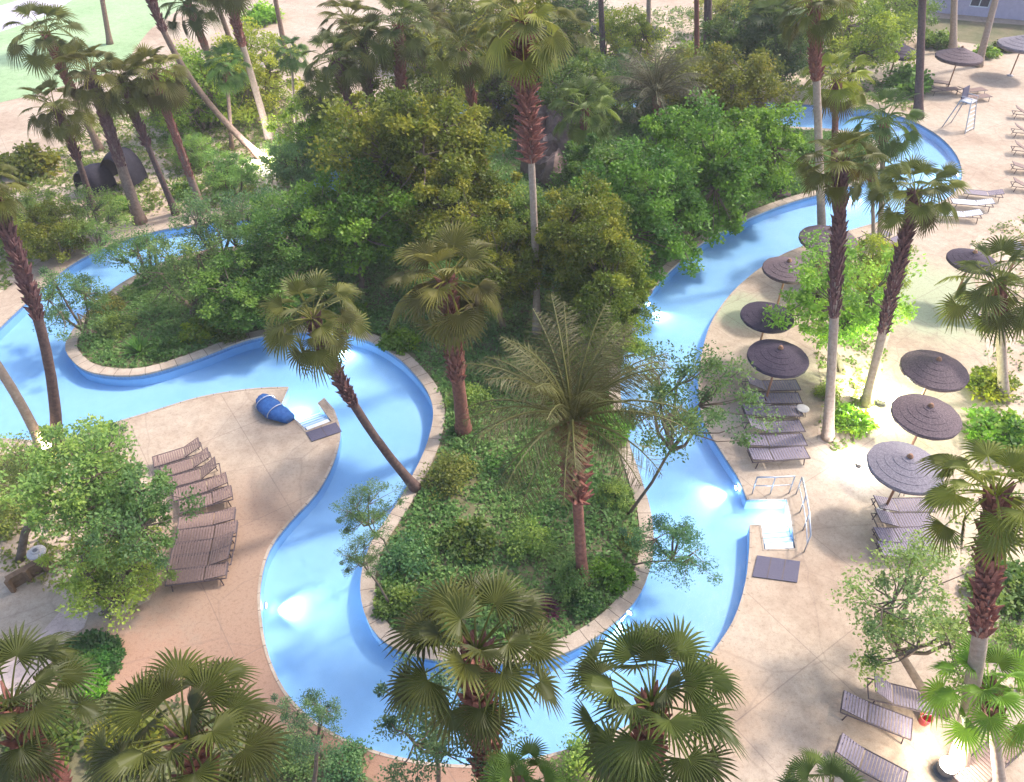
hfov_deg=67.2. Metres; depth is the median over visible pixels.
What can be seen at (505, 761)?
fan palm
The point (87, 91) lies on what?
fan palm
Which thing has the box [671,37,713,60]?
shrub
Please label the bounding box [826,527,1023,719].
leafy tree
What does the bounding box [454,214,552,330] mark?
leafy tree
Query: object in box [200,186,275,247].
leafy tree
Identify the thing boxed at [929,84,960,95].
sun lounger
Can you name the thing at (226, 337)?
shrub
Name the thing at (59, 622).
path
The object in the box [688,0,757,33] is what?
leafy tree
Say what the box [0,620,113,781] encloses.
fan palm
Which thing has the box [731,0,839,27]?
leafy tree
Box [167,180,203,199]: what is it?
shrub
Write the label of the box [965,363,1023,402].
shrub
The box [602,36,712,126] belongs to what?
date palm
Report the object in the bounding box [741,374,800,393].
sun lounger
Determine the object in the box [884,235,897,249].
sun lounger
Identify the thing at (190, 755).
fan palm
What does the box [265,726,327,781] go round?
shrub
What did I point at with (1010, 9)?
pavilion
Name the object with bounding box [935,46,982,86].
patio umbrella
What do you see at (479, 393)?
shrub
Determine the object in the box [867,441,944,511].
patio umbrella
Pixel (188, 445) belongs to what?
sun lounger
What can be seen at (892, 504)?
sun lounger
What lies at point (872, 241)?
leafy tree
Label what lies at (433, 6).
fan palm
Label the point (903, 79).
shrub
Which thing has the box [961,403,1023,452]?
shrub
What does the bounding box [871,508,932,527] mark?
sun lounger
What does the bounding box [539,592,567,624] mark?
spiky plant
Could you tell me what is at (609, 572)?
shrub
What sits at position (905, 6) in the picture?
leafy tree
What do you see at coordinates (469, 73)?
fan palm
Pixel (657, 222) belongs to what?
leafy tree
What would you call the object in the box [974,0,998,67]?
fan palm
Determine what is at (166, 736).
ground cover
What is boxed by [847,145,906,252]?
fan palm
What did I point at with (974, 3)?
window
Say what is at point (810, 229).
patio umbrella
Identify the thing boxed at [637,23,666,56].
patio umbrella
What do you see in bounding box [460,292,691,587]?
date palm
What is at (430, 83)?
leafy tree
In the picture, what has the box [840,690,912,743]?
sun lounger
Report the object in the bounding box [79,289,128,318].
shrub
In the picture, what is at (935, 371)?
patio umbrella
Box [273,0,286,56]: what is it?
fan palm
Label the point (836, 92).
fan palm
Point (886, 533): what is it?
sun lounger
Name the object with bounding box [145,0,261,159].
fan palm
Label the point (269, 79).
leafy tree
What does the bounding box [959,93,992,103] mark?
sun lounger
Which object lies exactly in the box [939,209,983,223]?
sun lounger
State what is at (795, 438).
sun lounger
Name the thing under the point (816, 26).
fan palm
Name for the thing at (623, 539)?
shrub
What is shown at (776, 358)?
patio umbrella
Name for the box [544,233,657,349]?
leafy tree
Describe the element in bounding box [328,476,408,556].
leafy tree
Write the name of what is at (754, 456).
sun lounger
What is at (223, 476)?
sun lounger
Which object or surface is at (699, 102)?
leafy tree
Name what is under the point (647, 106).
leafy tree
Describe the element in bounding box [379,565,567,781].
fan palm
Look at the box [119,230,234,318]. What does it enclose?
leafy tree
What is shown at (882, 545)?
sun lounger
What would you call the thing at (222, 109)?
shrub
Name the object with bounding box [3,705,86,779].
shrub
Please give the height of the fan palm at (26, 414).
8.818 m
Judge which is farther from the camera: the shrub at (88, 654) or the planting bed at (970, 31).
the planting bed at (970, 31)
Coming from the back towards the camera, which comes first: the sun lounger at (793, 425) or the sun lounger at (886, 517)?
the sun lounger at (793, 425)
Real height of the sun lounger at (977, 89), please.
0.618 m
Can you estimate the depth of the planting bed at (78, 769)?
19.79 m
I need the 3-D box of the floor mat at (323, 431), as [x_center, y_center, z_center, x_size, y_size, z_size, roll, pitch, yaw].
[-7.009,1.521,28.684,1.204,0.024,0.576,-19,44,-21]
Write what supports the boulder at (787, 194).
on the island ground at (475, 479)
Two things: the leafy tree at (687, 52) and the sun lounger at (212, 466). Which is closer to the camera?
the sun lounger at (212, 466)
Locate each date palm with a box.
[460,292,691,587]
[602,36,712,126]
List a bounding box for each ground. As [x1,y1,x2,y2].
[0,0,1023,781]
[77,113,876,648]
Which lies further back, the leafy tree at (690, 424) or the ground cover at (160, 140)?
the ground cover at (160, 140)
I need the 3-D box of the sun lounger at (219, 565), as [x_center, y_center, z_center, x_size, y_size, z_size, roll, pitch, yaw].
[-9.624,5.670,23.611,1.828,0.466,0.614,-6,41,-7]
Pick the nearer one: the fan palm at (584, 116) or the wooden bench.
the wooden bench
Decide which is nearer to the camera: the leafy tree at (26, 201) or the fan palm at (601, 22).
the leafy tree at (26, 201)
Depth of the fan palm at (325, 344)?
20.80 m
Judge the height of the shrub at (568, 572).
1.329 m
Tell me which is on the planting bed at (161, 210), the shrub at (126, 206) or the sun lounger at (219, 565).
the shrub at (126, 206)
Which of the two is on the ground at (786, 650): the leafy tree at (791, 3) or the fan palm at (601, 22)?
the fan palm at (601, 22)
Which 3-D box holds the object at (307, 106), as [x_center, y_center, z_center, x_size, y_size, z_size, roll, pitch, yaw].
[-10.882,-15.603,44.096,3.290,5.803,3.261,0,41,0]
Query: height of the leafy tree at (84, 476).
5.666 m
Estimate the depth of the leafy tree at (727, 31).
51.95 m
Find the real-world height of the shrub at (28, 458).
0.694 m
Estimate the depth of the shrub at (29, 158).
44.57 m
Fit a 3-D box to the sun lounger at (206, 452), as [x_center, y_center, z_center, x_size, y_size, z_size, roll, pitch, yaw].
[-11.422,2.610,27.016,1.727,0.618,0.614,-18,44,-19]
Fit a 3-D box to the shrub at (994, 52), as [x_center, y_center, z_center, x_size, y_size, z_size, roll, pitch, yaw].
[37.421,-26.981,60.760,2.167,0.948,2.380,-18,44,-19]
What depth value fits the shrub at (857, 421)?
28.61 m
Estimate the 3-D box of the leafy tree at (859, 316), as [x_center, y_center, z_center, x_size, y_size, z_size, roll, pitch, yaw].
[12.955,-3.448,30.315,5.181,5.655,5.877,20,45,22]
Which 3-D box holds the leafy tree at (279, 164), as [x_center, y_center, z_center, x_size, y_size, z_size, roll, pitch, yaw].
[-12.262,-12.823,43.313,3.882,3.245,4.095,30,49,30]
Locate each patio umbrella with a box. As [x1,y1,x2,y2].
[590,25,622,52]
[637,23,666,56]
[740,301,793,339]
[747,339,808,406]
[762,256,807,304]
[798,225,857,278]
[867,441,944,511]
[884,42,916,82]
[890,394,962,444]
[899,349,969,394]
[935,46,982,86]
[946,248,995,301]
[997,35,1023,76]
[1008,241,1023,271]
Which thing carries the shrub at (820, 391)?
on the planting bed at (861, 360)
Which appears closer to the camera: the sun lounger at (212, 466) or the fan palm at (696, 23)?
the sun lounger at (212, 466)
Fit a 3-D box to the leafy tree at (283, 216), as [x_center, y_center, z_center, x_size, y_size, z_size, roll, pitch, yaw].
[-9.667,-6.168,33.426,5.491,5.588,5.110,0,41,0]
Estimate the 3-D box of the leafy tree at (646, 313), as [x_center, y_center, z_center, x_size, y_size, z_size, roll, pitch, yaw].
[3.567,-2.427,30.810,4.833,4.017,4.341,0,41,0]
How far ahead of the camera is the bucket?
20.27 m
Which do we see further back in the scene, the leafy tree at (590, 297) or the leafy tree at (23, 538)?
the leafy tree at (590, 297)
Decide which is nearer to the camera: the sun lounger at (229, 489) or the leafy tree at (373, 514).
the leafy tree at (373, 514)
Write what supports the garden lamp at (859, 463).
on the ground at (786, 650)
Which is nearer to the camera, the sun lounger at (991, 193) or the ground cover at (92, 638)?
the ground cover at (92, 638)
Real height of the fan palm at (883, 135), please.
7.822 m
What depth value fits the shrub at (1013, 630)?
21.94 m
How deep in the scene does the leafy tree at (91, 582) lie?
21.76 m
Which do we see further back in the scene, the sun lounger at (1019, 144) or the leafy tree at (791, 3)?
the leafy tree at (791, 3)
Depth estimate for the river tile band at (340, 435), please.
29.36 m
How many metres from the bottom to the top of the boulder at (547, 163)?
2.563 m
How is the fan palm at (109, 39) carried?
on the ground at (786, 650)
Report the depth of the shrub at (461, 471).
26.45 m
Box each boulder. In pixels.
[517,105,570,154]
[520,133,570,187]
[771,186,790,198]
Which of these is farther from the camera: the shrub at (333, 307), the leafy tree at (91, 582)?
the shrub at (333, 307)
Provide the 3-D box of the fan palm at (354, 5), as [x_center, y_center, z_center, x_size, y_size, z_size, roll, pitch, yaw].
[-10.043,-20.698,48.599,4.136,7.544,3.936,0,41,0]
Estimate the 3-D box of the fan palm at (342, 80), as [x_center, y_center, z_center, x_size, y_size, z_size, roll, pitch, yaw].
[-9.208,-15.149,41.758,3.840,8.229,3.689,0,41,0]
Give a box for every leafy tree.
[0,187,72,251]
[0,413,146,576]
[0,430,70,562]
[13,198,93,262]
[21,265,119,341]
[28,457,205,603]
[33,521,180,631]
[48,182,134,248]
[82,221,179,282]
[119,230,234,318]
[126,38,258,137]
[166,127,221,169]
[167,187,254,265]
[179,235,333,335]
[197,148,260,201]
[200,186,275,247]
[202,15,308,123]
[235,186,354,298]
[244,182,304,243]
[257,131,327,189]
[258,90,351,182]
[270,687,346,781]
[277,156,431,289]
[304,85,511,228]
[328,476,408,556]
[330,148,429,223]
[333,529,394,607]
[367,27,477,127]
[372,649,532,781]
[382,0,477,55]
[395,152,523,263]
[440,50,513,124]
[451,0,549,56]
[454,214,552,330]
[464,49,538,127]
[479,182,560,269]
[485,12,617,107]
[529,169,654,292]
[535,47,633,130]
[540,0,608,35]
[540,290,660,376]
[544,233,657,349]
[545,132,657,217]
[566,133,712,293]
[584,2,671,70]
[588,46,656,109]
[611,338,787,514]
[617,61,689,118]
[617,512,722,592]
[629,43,749,125]
[638,86,769,247]
[663,41,801,124]
[672,64,747,126]
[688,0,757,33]
[695,3,827,82]
[706,100,824,208]
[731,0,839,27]
[747,15,826,95]
[762,227,927,373]
[800,0,926,91]
[824,231,917,304]
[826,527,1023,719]
[856,0,946,44]
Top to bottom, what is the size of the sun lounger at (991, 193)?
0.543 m
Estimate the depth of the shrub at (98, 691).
20.88 m
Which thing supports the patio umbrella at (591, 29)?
on the planting bed at (879, 76)
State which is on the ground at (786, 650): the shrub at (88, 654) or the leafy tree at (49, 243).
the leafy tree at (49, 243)
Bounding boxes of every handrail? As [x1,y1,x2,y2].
[751,475,795,493]
[795,477,811,552]
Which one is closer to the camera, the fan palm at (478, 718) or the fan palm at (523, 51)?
the fan palm at (478, 718)
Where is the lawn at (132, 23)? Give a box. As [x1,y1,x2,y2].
[0,0,184,101]
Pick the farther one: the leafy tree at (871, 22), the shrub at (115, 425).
the leafy tree at (871, 22)
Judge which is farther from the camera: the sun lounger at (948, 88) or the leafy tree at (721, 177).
the sun lounger at (948, 88)
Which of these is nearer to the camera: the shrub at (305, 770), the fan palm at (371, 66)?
the shrub at (305, 770)
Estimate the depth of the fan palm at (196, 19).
52.12 m
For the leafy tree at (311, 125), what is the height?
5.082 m
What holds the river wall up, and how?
on the river floor
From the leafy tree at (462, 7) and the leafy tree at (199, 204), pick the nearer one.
the leafy tree at (199, 204)
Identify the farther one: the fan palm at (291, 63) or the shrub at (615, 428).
the fan palm at (291, 63)
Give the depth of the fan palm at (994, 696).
17.62 m
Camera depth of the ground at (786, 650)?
26.37 m
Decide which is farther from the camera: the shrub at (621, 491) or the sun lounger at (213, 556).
the shrub at (621, 491)
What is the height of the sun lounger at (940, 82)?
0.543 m
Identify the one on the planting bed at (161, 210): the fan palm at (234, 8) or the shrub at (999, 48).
the fan palm at (234, 8)
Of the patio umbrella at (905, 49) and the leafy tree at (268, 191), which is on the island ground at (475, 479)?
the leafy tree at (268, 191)
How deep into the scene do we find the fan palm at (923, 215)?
24.66 m
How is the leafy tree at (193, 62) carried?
on the planting bed at (161, 210)
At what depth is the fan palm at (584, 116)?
38.84 m
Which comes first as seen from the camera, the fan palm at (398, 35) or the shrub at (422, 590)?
the shrub at (422, 590)
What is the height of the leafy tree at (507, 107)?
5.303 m
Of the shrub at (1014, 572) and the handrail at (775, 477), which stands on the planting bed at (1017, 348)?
the shrub at (1014, 572)
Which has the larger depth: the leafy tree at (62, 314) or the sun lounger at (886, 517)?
the leafy tree at (62, 314)
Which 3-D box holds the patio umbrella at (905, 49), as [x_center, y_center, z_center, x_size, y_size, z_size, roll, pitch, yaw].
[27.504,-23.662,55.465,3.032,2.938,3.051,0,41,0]
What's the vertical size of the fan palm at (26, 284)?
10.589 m
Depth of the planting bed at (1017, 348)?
27.09 m
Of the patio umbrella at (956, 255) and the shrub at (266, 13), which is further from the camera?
the shrub at (266, 13)
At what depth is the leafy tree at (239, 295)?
31.74 m
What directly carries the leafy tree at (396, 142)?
on the island ground at (475, 479)
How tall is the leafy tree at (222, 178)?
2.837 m
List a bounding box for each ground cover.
[0,65,315,289]
[0,442,163,619]
[0,680,379,781]
[60,627,126,677]
[382,5,913,109]
[806,250,893,450]
[946,215,1023,694]
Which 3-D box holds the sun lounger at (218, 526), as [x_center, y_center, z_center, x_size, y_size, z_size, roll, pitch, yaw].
[-9.803,4.636,24.802,1.941,0.466,0.614,-6,41,-7]
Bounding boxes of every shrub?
[0,138,62,180]
[0,500,32,541]
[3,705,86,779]
[18,450,55,483]
[59,648,104,687]
[73,668,115,703]
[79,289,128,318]
[81,707,172,778]
[88,420,126,446]
[90,641,125,675]
[92,308,141,340]
[114,195,140,212]
[144,335,186,360]
[149,106,177,120]
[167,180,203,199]
[176,316,218,345]
[201,93,254,121]
[215,326,247,344]
[241,0,285,25]
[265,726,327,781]
[313,734,374,781]
[323,298,373,332]
[370,582,418,621]
[375,325,422,355]
[377,524,440,582]
[412,578,447,631]
[418,448,485,504]
[434,516,499,563]
[439,381,496,414]
[485,445,551,492]
[486,353,539,392]
[490,571,539,616]
[499,511,565,566]
[545,560,598,606]
[550,731,602,781]
[561,583,602,617]
[586,404,635,446]
[588,554,639,596]
[591,474,639,515]
[611,527,645,556]
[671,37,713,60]
[756,176,792,194]
[810,380,843,401]
[834,400,879,438]
[882,62,934,95]
[916,27,959,49]
[960,554,1023,621]
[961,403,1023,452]
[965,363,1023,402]
[972,43,1003,58]
[990,39,1011,52]
[991,615,1023,655]
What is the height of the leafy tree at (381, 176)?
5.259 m
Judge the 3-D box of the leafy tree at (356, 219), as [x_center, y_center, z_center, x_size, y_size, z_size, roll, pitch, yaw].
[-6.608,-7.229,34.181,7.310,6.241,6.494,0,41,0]
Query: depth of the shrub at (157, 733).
19.76 m
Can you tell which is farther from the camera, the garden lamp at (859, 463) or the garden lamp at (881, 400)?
the garden lamp at (881, 400)
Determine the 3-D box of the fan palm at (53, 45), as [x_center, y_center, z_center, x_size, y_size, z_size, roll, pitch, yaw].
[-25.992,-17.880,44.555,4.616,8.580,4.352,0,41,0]
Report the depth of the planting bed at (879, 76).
62.60 m
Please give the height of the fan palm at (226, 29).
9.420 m
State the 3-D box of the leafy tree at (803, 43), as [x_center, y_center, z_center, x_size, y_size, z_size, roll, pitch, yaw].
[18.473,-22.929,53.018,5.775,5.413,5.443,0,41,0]
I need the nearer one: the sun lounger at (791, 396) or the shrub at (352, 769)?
the shrub at (352, 769)
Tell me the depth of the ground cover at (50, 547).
24.48 m
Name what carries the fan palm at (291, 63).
on the planting bed at (161, 210)
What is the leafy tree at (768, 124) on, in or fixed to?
on the island ground at (475, 479)
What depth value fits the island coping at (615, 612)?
27.41 m
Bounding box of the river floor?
[0,91,958,764]
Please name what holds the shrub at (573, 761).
on the ground at (786, 650)
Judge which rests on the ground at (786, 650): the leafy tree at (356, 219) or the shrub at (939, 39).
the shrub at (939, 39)
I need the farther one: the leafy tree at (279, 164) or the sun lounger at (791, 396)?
the leafy tree at (279, 164)
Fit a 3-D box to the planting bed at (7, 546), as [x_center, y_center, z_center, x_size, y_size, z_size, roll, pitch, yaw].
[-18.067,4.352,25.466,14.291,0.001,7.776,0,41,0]
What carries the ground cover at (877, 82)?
on the planting bed at (879, 76)
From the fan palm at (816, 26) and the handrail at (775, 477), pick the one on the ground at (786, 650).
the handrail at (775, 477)
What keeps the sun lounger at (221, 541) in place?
on the ground at (786, 650)
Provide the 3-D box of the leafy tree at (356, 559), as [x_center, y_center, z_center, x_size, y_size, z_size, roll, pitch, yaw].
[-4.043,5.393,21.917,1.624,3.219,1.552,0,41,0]
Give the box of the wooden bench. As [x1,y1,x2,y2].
[4,560,49,592]
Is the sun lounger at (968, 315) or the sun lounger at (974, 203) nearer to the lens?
the sun lounger at (968, 315)
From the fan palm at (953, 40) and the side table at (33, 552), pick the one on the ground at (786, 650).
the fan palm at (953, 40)
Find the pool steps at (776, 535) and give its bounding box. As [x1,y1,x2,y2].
[760,521,793,548]
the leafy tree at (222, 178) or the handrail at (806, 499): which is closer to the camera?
the handrail at (806, 499)
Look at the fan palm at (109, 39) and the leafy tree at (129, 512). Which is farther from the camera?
the fan palm at (109, 39)
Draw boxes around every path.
[0,0,70,30]
[0,606,90,697]
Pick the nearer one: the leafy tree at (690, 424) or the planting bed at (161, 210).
the leafy tree at (690, 424)
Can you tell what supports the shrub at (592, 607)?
on the island ground at (475, 479)
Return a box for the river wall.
[0,87,960,672]
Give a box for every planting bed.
[0,69,307,292]
[0,443,159,615]
[0,688,373,781]
[384,8,913,111]
[809,249,893,449]
[915,18,1023,45]
[948,217,1023,702]
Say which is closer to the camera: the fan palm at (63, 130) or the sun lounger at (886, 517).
the sun lounger at (886, 517)
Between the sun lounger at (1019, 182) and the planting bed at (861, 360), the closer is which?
the planting bed at (861, 360)
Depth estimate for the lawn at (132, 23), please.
65.20 m
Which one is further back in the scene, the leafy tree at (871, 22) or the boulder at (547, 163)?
the leafy tree at (871, 22)
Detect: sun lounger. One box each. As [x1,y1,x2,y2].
[152,437,202,468]
[159,447,211,475]
[165,561,228,591]
[167,545,233,571]
[168,457,221,487]
[170,531,236,558]
[172,472,228,501]
[175,520,238,548]
[177,507,235,530]
[178,485,232,514]
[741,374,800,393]
[741,404,803,419]
[742,391,802,404]
[742,416,805,435]
[744,433,807,450]
[747,446,810,468]
[834,733,908,781]
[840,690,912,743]
[857,230,892,247]
[867,673,935,717]
[871,495,935,519]
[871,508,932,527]
[872,526,935,544]
[875,540,938,564]
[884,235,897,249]
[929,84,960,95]
[934,80,949,85]
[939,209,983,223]
[944,311,980,320]
[950,198,994,211]
[952,727,1023,781]
[956,86,987,93]
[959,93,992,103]
[963,189,1004,202]
[1010,161,1023,173]
[1010,177,1023,191]
[1011,123,1023,136]
[1011,140,1023,155]
[1012,105,1023,118]
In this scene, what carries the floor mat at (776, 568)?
on the ground at (786, 650)
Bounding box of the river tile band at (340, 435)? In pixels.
[0,95,961,631]
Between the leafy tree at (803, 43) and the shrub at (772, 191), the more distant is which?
the leafy tree at (803, 43)
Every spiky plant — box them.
[120,332,152,359]
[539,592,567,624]
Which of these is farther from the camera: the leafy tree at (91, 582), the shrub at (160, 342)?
the shrub at (160, 342)
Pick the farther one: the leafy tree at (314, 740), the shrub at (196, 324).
the shrub at (196, 324)
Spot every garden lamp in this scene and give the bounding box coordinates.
[855,460,862,467]
[875,393,886,406]
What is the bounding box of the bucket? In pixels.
[918,711,933,725]
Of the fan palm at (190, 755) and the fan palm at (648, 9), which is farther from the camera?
the fan palm at (648, 9)
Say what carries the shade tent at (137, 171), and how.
on the planting bed at (161, 210)
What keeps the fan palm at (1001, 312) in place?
on the planting bed at (1017, 348)
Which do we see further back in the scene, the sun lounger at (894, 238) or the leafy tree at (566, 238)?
the sun lounger at (894, 238)
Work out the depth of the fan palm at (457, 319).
23.84 m
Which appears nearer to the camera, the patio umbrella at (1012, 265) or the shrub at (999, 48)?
the patio umbrella at (1012, 265)
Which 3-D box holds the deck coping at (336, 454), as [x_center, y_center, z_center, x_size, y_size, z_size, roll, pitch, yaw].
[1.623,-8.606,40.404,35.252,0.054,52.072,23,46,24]
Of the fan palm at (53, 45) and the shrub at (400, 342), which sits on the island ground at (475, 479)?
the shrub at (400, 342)
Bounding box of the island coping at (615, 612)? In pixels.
[65,104,879,664]
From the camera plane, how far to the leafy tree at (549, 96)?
45.71 m
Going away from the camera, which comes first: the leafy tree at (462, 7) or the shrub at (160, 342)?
the shrub at (160, 342)
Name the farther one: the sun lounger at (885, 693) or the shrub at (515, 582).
the shrub at (515, 582)
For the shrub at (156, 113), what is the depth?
50.79 m
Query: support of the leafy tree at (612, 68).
on the island ground at (475, 479)
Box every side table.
[26,545,46,559]
[796,404,808,419]
[933,756,958,781]
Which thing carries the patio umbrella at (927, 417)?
on the ground at (786, 650)
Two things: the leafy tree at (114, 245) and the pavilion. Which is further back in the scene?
the pavilion
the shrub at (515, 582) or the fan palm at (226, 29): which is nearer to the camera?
the shrub at (515, 582)
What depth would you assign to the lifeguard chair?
49.12 m
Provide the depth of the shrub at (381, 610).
22.77 m
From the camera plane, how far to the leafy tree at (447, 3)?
57.50 m
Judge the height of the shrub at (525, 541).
0.823 m
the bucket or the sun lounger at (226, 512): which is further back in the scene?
the sun lounger at (226, 512)
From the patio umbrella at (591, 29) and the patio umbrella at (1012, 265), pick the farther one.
the patio umbrella at (591, 29)
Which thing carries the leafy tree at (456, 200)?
on the island ground at (475, 479)
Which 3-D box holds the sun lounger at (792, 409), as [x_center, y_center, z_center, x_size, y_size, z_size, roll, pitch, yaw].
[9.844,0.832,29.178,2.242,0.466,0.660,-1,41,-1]
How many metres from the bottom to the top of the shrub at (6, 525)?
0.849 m
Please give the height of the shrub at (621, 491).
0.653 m
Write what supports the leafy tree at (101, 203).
on the ground at (786, 650)
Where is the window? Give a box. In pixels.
[969,0,990,7]
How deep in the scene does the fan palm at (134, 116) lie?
36.91 m
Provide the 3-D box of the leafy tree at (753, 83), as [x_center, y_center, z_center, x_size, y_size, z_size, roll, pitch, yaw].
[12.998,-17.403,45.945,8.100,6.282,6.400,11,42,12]
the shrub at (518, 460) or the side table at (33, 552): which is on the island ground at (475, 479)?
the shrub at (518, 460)
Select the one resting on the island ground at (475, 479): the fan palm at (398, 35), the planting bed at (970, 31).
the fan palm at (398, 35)
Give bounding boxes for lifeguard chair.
[942,85,978,133]
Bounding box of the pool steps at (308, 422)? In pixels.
[296,412,328,429]
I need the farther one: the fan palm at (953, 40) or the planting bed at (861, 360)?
the fan palm at (953, 40)
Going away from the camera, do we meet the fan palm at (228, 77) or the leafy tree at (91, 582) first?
the leafy tree at (91, 582)
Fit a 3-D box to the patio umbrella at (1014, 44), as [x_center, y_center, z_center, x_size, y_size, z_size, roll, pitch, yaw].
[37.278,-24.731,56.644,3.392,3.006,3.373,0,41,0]
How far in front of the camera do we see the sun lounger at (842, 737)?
19.26 m
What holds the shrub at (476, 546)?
on the island ground at (475, 479)
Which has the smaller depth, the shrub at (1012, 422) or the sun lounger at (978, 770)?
the sun lounger at (978, 770)
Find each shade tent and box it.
[73,163,116,195]
[100,147,148,185]
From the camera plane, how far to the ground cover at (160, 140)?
45.62 m
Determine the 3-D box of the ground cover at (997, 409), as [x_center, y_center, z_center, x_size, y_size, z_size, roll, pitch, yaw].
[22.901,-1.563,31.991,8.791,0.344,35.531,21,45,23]
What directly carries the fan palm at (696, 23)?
on the ground at (786, 650)
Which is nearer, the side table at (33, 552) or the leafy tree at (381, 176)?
the side table at (33, 552)
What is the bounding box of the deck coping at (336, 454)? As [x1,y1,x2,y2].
[0,102,962,767]
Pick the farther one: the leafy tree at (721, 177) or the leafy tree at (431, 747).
the leafy tree at (721, 177)
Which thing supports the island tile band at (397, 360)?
attached to the river wall
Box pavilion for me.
[929,0,1023,19]
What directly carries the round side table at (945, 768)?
on the ground at (786, 650)
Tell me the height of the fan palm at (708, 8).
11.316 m
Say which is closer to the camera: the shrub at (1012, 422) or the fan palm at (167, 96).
the shrub at (1012, 422)
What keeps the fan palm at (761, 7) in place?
on the ground at (786, 650)
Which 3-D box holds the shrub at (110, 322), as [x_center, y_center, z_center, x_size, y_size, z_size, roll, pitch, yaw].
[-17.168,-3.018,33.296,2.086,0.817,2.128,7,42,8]
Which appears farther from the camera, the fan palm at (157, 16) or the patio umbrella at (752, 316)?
the fan palm at (157, 16)
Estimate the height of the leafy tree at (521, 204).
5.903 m
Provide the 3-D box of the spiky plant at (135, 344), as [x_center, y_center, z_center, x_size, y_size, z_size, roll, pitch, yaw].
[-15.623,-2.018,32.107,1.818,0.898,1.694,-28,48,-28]
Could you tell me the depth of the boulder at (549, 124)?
46.04 m
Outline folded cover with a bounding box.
[255,394,294,423]
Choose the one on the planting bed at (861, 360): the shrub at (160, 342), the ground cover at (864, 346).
the ground cover at (864, 346)
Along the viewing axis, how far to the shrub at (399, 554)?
23.89 m
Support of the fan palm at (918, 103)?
on the ground at (786, 650)
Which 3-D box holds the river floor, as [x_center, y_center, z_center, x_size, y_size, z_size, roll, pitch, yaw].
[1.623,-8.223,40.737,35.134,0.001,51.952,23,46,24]
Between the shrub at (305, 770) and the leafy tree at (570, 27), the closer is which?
the shrub at (305, 770)
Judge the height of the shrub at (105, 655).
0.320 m
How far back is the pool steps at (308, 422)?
29.44 m
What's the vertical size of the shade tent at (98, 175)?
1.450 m
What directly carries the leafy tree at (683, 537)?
on the island ground at (475, 479)
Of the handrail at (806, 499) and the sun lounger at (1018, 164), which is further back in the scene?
the sun lounger at (1018, 164)
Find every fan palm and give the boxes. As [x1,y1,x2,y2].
[0,163,64,450]
[0,361,42,447]
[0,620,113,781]
[2,0,103,151]
[17,76,102,209]
[50,37,147,225]
[81,646,293,781]
[92,56,178,215]
[100,0,113,44]
[115,42,208,212]
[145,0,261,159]
[156,0,223,58]
[178,0,230,35]
[198,0,273,141]
[202,39,252,150]
[255,268,422,493]
[271,34,308,139]
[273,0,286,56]
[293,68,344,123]
[300,29,373,116]
[316,0,375,122]
[329,10,395,153]
[356,0,437,107]
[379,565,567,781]
[382,220,504,437]
[392,0,454,65]
[425,11,497,171]
[467,0,576,336]
[472,736,569,781]
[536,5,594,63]
[546,73,620,146]
[561,615,750,781]
[598,0,605,56]
[644,0,650,55]
[694,0,699,59]
[703,0,711,47]
[736,0,807,98]
[775,0,858,266]
[775,747,864,781]
[794,127,893,442]
[796,47,878,171]
[843,87,929,249]
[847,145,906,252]
[859,153,973,407]
[913,0,925,119]
[914,438,1023,775]
[917,632,1023,781]
[933,234,1023,403]
[948,0,957,48]
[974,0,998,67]
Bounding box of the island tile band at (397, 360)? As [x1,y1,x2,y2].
[71,180,867,666]
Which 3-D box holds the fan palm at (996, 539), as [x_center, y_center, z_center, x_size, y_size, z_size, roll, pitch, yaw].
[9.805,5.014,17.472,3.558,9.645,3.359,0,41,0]
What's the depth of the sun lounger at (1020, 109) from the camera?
51.21 m
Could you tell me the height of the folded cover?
0.548 m
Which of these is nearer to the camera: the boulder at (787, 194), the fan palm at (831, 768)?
the fan palm at (831, 768)
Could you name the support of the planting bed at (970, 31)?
on the ground at (786, 650)
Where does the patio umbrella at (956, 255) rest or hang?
on the ground at (786, 650)
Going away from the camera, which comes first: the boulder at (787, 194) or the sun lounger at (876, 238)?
the sun lounger at (876, 238)
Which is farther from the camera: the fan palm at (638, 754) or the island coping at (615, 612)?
the island coping at (615, 612)
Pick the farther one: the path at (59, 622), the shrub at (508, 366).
the shrub at (508, 366)
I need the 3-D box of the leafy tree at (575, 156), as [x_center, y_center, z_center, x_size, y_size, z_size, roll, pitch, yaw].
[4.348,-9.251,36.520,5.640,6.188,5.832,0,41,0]
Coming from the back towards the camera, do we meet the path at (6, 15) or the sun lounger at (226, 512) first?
the path at (6, 15)
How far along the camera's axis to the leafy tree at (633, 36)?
55.65 m
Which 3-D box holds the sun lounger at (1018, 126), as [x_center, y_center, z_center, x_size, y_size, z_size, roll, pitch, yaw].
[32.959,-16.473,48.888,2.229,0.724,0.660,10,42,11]
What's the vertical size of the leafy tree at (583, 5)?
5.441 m
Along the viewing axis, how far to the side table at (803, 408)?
29.05 m
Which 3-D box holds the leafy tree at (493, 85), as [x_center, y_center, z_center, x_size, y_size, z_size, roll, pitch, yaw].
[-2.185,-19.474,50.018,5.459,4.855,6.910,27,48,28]
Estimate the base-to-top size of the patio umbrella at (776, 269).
2.761 m
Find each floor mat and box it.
[306,422,341,440]
[752,555,799,581]
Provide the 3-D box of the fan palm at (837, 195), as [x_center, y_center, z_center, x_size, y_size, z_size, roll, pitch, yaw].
[10.048,-3.140,25.535,3.783,11.349,2.652,0,41,0]
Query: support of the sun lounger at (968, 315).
on the ground at (786, 650)

